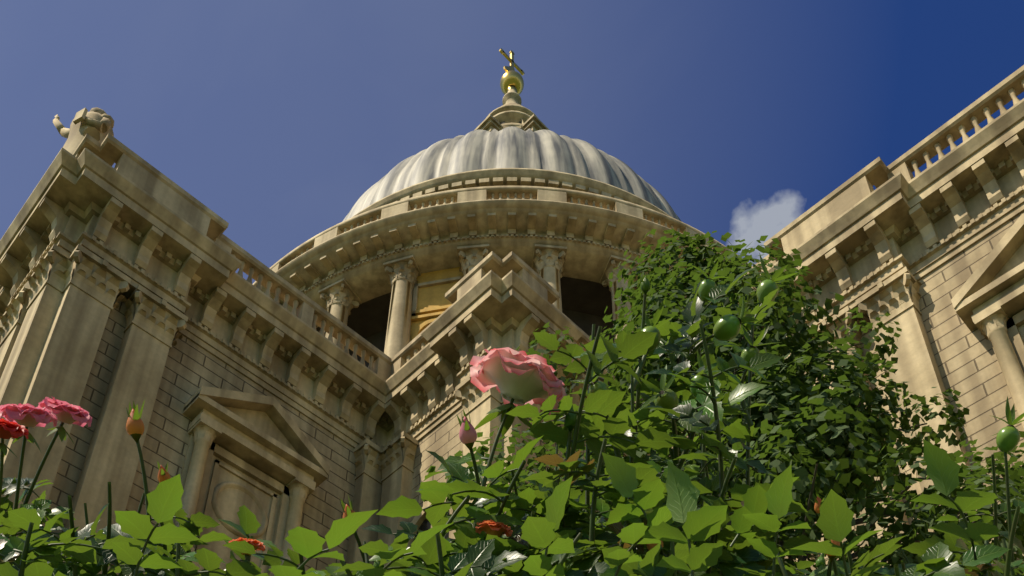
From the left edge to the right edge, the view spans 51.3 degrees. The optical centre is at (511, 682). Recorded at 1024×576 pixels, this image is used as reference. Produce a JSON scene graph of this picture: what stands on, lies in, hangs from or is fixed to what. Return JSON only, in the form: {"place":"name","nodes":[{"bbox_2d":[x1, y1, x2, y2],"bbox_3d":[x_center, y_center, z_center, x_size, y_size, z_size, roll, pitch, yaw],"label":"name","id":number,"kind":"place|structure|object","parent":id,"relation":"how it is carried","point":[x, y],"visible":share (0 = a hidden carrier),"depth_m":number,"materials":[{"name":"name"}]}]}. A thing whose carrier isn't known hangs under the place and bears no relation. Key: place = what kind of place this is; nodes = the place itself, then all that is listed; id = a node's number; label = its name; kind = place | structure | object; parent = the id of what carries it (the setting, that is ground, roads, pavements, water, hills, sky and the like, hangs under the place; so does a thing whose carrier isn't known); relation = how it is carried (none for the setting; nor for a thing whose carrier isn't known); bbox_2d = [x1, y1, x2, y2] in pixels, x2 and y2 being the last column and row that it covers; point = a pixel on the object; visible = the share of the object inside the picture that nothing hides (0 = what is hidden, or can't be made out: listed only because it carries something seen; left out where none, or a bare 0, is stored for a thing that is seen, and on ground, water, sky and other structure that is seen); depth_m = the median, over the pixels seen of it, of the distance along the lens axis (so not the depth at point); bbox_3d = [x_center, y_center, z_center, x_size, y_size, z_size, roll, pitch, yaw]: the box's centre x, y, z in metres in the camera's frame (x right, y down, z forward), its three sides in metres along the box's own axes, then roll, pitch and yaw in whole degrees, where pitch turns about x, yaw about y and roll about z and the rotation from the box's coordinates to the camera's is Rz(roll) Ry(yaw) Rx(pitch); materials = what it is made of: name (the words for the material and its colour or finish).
{"place":"outdoors","nodes":[
{"label":"outdoors","id":0,"kind":"place"},
{"bbox_2d":[0,253,1023,575],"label":"rose bushes","id":1,"kind":"object","parent":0,"point":[668,523],"visible":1,"depth_m":1.04,"materials":[{"name":"green plant"}]},
{"bbox_2d":[0,0,1023,283],"label":"sky","id":2,"kind":"structure","parent":0,"point":[277,117],"materials":[{"name":"blue"}]},
{"label":"ground","id":3,"kind":"structure","parent":0,"visible":0},
{"bbox_2d":[0,65,1023,574],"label":"walls","id":4,"kind":"structure","parent":3,"relation":"on","point":[502,299],"depth_m":31.03,"materials":[{"name":"stone"}]},
{"bbox_2d":[53,107,113,153],"bbox_3d":[-13.778,-16.291,33.486,2.577,6.797,1.719,-29,-44,36],"label":"statue","id":5,"kind":"object","parent":4,"relation":"on","point":[97,123],"visible":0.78,"depth_m":33.33,"materials":[{"name":"stone"}]},
{"bbox_2d":[0,244,993,573],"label":"pilasters","id":6,"kind":"object","parent":4,"relation":"attached to","point":[56,314],"visible":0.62,"depth_m":28.65,"materials":[{"name":"stone"}]},
{"bbox_2d":[253,168,755,366],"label":"drum","id":7,"kind":"object","parent":4,"relation":"on","point":[385,274],"visible":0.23,"depth_m":55.35,"materials":[{"name":"stone"}]},
{"bbox_2d":[342,126,681,221],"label":"dome","id":8,"kind":"structure","parent":7,"relation":"on","point":[511,147],"depth_m":69.16,"materials":[{"name":"grey metal"}]},
{"bbox_2d":[475,48,548,131],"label":"finial","id":9,"kind":"object","parent":8,"relation":"on","point":[511,111],"visible":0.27,"depth_m":94.66,"materials":[{"name":"stone"}]},
{"bbox_2d":[0,79,1023,447],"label":"cornice","id":10,"kind":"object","parent":4,"relation":"attached to","point":[198,219],"visible":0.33,"depth_m":32.24,"materials":[{"name":"stone"}]},
{"bbox_2d":[173,213,1023,575],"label":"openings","id":11,"kind":"object","parent":4,"relation":"attached to","point":[261,459],"visible":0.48,"depth_m":30.05,"materials":[{"name":"stone"}]},
{"bbox_2d":[422,229,1023,575],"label":"tree","id":12,"kind":"object","parent":3,"relation":"on","point":[821,438],"visible":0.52,"depth_m":9.28,"materials":[{"name":"green plant"}]}
]}

